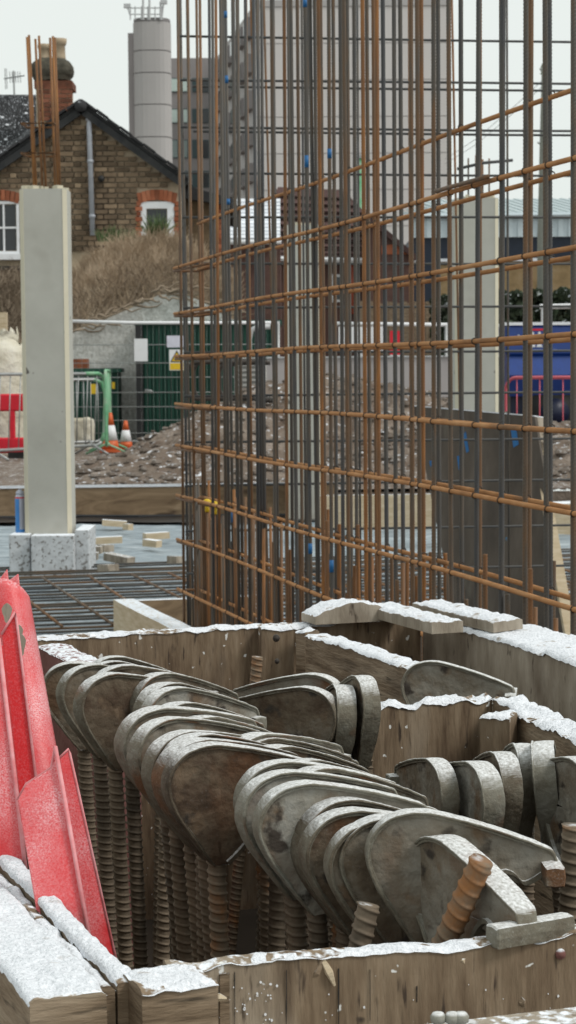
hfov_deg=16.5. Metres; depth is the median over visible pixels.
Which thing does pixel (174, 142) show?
window
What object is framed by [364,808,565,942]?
formwork clamp
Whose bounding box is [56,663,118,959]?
formwork clamp
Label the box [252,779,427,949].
formwork clamp
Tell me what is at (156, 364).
utility kiosk
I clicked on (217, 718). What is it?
formwork clamp
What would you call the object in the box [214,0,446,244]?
tower block
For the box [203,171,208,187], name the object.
window
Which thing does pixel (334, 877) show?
formwork clamp
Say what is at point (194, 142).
window
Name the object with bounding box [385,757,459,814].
formwork clamp
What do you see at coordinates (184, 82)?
window
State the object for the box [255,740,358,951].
formwork clamp
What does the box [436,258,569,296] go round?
garden wall
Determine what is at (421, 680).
formwork clamp
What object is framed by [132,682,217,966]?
formwork clamp
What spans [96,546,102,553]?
timber offcut
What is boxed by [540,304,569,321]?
white rail
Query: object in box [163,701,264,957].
formwork clamp
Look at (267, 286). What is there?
lean to house
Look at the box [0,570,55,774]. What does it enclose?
red steel plate
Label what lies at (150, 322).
fence
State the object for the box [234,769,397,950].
formwork clamp
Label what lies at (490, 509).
shutter panel
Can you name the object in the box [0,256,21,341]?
dark shrub
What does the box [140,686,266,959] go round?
formwork clamp
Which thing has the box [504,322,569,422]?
blue truck
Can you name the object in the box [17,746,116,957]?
red steel channel
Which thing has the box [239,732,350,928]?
formwork clamp
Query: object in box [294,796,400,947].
formwork clamp
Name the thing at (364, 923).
threaded rod
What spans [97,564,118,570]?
timber offcut
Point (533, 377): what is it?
pedestrian barrier
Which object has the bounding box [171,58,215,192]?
office wing
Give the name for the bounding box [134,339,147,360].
paper notice
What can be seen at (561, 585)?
raking prop
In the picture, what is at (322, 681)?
formwork clamp
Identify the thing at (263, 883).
formwork clamp
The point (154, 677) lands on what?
formwork clamp
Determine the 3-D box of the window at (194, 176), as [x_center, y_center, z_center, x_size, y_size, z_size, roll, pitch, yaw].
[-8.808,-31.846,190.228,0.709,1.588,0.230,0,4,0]
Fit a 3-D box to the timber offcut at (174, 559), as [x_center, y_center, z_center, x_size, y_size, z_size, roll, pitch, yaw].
[-0.744,0.315,13.063,0.075,0.056,0.084,2,5,30]
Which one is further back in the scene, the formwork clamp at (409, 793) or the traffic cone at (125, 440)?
the traffic cone at (125, 440)
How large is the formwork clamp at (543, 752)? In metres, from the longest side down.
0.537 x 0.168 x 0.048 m
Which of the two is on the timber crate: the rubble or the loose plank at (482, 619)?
the loose plank at (482, 619)
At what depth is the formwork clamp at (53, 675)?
2.73 m
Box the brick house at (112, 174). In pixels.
[0,38,232,343]
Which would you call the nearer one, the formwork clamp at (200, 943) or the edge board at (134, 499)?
the formwork clamp at (200, 943)
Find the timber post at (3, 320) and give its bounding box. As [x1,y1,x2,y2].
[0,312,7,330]
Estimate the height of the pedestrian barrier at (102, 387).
1.008 m
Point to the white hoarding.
(372, 339)
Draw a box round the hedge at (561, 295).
[428,286,569,354]
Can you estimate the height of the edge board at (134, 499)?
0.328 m
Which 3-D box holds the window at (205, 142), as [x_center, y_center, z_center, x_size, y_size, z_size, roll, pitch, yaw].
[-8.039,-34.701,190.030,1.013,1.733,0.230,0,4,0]
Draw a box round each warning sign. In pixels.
[91,384,95,393]
[169,349,183,369]
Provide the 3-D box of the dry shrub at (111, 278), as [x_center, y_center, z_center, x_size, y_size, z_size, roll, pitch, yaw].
[-2.006,-3.566,30.007,3.426,1.754,1.619,0,4,0]
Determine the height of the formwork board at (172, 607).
0.201 m
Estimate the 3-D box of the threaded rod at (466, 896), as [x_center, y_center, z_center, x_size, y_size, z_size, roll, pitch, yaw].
[0.048,0.550,1.685,0.022,0.605,0.023,30,18,26]
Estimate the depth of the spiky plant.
30.60 m
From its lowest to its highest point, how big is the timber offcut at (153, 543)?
0.058 m
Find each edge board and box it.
[0,482,333,515]
[320,494,431,527]
[554,501,569,534]
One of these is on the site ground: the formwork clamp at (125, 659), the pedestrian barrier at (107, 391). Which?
the pedestrian barrier at (107, 391)
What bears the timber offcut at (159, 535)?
on the polythene sheet
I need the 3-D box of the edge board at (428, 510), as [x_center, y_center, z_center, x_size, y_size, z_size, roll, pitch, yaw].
[0.725,-0.009,16.369,0.954,0.277,0.060,0,4,0]
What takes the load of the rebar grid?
on the slab ground
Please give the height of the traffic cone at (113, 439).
0.534 m
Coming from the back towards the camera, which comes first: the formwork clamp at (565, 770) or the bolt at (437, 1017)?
the formwork clamp at (565, 770)
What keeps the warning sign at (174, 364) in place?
attached to the fence at (150, 322)
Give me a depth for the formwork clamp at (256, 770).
1.89 m
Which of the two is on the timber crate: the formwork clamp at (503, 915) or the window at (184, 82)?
the formwork clamp at (503, 915)
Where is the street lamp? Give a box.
[359,155,365,208]
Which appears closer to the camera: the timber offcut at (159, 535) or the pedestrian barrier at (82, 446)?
the timber offcut at (159, 535)
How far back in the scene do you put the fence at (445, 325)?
27.47 m
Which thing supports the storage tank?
on the site ground
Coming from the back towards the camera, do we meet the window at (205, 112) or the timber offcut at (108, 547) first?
the window at (205, 112)
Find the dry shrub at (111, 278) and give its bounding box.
[72,222,254,332]
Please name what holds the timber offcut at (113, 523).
on the polythene sheet
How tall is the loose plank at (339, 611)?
0.040 m
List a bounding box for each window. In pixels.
[0,201,19,259]
[139,201,174,235]
[172,78,176,91]
[172,109,177,122]
[172,140,177,157]
[183,78,186,91]
[183,109,186,122]
[184,140,187,157]
[192,78,195,91]
[192,109,199,122]
[192,140,196,157]
[192,171,197,187]
[199,109,208,122]
[202,78,207,91]
[203,140,208,157]
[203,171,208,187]
[332,274,339,301]
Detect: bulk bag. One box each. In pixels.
[0,327,22,454]
[74,417,94,448]
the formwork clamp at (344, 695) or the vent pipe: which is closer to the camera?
the formwork clamp at (344, 695)
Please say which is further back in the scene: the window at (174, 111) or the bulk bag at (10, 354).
the window at (174, 111)
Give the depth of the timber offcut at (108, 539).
14.64 m
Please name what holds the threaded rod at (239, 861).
on the timber crate
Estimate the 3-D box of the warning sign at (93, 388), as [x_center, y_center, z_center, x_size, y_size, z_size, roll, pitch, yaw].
[-2.638,-1.668,26.951,0.067,0.134,0.006,0,4,0]
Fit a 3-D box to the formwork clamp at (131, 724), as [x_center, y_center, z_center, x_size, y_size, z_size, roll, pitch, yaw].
[-0.090,0.493,2.192,0.168,0.590,0.049,-10,10,-29]
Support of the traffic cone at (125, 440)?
on the site ground
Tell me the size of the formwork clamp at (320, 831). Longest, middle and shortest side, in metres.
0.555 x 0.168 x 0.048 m
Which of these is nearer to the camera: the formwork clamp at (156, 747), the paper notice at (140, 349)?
the formwork clamp at (156, 747)
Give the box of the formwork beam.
[113,599,190,630]
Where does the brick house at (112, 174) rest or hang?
on the site ground
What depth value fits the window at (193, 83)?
189.54 m
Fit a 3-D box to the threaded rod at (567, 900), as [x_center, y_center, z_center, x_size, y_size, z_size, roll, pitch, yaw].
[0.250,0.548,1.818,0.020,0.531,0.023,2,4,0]
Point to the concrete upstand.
(428, 373)
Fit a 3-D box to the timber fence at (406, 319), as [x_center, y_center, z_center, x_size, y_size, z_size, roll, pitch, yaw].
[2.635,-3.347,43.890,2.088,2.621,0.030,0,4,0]
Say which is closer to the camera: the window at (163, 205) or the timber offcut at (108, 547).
the timber offcut at (108, 547)
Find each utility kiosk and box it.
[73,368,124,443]
[134,320,281,437]
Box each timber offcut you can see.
[96,536,121,543]
[96,544,113,551]
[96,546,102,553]
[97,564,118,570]
[102,519,126,526]
[103,552,134,564]
[123,523,132,529]
[142,538,161,547]
[143,531,169,538]
[167,556,181,563]
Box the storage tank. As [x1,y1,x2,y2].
[234,358,266,393]
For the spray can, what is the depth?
12.80 m
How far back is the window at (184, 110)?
189.68 m
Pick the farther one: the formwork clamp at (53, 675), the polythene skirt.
the polythene skirt
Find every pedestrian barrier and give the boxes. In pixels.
[0,372,108,460]
[74,378,103,450]
[86,369,126,454]
[504,376,569,420]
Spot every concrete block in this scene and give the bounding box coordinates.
[9,531,31,575]
[31,533,75,575]
[75,525,95,574]
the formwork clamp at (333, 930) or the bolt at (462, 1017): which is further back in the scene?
the formwork clamp at (333, 930)
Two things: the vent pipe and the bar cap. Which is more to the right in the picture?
the vent pipe
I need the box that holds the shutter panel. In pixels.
[414,405,562,632]
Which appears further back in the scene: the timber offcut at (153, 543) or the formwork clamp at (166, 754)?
the timber offcut at (153, 543)
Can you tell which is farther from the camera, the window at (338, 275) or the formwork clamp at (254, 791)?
the window at (338, 275)
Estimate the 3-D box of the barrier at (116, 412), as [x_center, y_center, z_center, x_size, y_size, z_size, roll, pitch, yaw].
[-2.971,-1.531,29.112,1.120,1.139,0.600,0,4,0]
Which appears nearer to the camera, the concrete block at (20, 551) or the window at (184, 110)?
the concrete block at (20, 551)
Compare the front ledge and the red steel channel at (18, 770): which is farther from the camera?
the red steel channel at (18, 770)
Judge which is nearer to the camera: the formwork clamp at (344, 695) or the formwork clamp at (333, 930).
the formwork clamp at (333, 930)
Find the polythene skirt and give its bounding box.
[0,514,314,522]
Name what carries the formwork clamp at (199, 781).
in the timber crate
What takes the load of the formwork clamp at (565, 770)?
in the timber crate
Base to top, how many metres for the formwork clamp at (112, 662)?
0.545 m
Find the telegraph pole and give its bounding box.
[445,63,542,289]
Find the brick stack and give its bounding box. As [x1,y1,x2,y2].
[73,359,88,368]
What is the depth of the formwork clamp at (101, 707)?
2.46 m
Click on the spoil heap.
(166, 440)
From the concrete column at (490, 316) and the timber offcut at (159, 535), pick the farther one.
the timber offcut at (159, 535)
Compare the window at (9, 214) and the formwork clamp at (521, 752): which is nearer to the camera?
the formwork clamp at (521, 752)
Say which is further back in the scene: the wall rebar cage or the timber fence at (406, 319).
the timber fence at (406, 319)
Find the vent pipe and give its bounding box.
[251,324,269,349]
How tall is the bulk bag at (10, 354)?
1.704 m
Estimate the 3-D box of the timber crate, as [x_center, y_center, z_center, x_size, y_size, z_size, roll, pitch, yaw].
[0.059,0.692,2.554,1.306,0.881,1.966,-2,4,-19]
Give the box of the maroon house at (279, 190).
[276,187,415,356]
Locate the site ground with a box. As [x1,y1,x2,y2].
[0,447,569,501]
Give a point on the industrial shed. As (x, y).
(561, 228)
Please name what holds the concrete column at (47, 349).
on the concrete block at (20, 551)
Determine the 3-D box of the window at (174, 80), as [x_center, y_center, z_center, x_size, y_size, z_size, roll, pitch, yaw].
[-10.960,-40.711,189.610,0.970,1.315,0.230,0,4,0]
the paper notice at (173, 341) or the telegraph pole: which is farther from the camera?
the telegraph pole
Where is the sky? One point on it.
(96, 32)
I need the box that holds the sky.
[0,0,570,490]
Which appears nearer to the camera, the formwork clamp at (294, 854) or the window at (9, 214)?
the formwork clamp at (294, 854)
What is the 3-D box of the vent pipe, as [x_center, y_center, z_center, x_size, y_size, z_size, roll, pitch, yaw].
[-0.406,-1.753,27.745,0.334,1.731,0.076,0,4,0]
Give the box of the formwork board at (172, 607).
[137,595,247,623]
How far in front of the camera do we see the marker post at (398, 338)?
26.39 m
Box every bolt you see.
[430,1011,444,1023]
[445,1011,456,1023]
[457,1011,468,1023]
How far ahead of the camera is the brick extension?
49.70 m
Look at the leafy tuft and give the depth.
30.76 m
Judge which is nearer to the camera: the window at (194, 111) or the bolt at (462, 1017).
the bolt at (462, 1017)
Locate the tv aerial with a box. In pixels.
[4,68,24,95]
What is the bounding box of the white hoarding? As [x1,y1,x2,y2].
[338,326,382,355]
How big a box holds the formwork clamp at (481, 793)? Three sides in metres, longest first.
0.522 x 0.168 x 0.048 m
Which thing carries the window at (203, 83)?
in the office wing
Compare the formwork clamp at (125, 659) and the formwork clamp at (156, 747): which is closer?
the formwork clamp at (156, 747)
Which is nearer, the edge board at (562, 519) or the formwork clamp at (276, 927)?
the formwork clamp at (276, 927)
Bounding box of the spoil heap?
[75,375,569,492]
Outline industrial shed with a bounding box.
[386,198,569,355]
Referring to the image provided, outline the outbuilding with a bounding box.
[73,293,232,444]
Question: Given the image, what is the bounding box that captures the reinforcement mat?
[0,548,569,635]
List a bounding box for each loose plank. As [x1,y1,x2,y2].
[301,598,382,624]
[377,601,462,633]
[412,599,522,632]
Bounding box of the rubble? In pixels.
[75,373,569,490]
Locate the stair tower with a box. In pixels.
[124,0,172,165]
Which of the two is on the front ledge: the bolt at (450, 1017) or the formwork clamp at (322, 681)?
the bolt at (450, 1017)
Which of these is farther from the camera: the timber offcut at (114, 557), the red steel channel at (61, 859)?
the timber offcut at (114, 557)
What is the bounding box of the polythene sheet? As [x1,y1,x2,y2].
[0,521,569,634]
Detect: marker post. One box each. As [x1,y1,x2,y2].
[390,331,392,355]
[397,331,399,355]
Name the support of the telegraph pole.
on the site ground
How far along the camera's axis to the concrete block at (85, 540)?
12.69 m
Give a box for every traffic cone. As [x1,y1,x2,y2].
[100,413,120,452]
[119,421,131,449]
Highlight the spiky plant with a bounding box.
[134,209,178,236]
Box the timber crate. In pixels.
[0,621,575,1023]
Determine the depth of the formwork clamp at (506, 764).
2.13 m
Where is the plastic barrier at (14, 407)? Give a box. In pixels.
[0,394,23,457]
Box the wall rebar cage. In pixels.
[172,0,575,661]
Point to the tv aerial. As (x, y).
(14, 76)
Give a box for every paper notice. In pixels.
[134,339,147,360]
[167,336,179,346]
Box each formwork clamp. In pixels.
[44,661,103,877]
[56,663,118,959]
[73,672,148,969]
[93,655,168,670]
[96,664,218,968]
[98,660,135,909]
[114,705,257,959]
[126,716,260,962]
[130,672,238,967]
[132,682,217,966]
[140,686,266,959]
[141,729,242,962]
[151,737,298,960]
[161,741,300,958]
[162,732,267,961]
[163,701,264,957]
[188,715,272,732]
[233,672,339,696]
[233,758,405,949]
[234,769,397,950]
[239,685,336,949]
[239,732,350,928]
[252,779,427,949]
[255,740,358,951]
[257,737,352,952]
[264,744,369,952]
[290,808,382,936]
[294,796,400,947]
[296,758,368,949]
[298,765,435,945]
[298,806,393,935]
[323,821,384,943]
[325,684,356,946]
[331,806,436,947]
[338,813,410,942]
[339,675,380,774]
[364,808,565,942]
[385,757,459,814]
[401,660,517,705]
[414,834,574,949]
[449,761,504,827]
[472,751,523,832]
[502,743,535,906]
[530,740,559,912]
[530,756,575,861]
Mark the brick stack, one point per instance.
(80, 361)
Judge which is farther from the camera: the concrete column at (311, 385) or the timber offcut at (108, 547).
the concrete column at (311, 385)
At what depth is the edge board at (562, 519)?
15.54 m
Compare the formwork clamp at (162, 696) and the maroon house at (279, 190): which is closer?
the formwork clamp at (162, 696)
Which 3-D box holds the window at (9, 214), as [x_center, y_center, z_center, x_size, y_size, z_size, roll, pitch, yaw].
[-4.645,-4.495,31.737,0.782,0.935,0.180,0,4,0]
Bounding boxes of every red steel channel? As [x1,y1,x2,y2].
[0,611,36,868]
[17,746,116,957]
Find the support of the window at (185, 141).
in the office wing
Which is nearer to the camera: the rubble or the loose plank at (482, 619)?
the loose plank at (482, 619)
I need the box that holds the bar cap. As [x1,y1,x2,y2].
[203,499,211,511]
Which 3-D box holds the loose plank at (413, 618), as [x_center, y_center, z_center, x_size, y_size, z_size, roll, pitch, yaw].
[0.214,0.180,3.450,0.059,0.026,0.290,-2,4,-21]
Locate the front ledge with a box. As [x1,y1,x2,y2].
[443,1007,575,1023]
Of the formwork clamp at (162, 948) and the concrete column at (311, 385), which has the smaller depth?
the formwork clamp at (162, 948)
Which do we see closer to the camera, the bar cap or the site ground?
the bar cap
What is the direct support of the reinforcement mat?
on the polythene sheet
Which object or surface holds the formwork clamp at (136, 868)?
in the timber crate
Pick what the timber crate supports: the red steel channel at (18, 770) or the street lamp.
the red steel channel at (18, 770)
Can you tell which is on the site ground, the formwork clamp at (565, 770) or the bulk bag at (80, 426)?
the bulk bag at (80, 426)
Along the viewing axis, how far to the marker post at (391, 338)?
26.39 m
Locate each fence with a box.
[73,319,279,442]
[337,322,447,354]
[360,301,430,355]
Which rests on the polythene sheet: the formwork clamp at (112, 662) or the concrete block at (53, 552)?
the concrete block at (53, 552)
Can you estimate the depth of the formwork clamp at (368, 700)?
2.53 m
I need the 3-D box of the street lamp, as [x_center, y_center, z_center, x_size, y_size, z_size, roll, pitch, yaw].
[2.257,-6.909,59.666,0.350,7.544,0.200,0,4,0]
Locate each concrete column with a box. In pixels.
[19,35,75,534]
[287,222,320,518]
[452,155,512,411]
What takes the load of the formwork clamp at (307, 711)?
in the timber crate
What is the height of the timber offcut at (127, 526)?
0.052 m
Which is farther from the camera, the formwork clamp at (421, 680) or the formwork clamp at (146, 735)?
the formwork clamp at (421, 680)
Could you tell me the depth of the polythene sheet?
14.46 m
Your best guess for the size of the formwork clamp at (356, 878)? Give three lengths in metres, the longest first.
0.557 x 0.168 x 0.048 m
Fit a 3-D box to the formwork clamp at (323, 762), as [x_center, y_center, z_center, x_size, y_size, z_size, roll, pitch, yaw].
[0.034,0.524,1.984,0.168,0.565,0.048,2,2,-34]
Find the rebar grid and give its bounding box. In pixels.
[179,0,570,626]
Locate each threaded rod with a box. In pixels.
[228,656,262,954]
[347,901,379,947]
[431,853,492,942]
[558,822,575,923]
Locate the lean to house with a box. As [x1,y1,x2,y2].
[230,199,281,356]
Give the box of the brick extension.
[360,219,415,330]
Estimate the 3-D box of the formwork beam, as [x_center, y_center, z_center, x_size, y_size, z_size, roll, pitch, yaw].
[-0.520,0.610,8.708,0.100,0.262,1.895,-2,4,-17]
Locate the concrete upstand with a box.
[266,355,447,397]
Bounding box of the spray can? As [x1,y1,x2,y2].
[15,489,24,532]
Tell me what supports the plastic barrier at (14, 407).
on the site ground
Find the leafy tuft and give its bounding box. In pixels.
[93,225,144,241]
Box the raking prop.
[540,442,569,634]

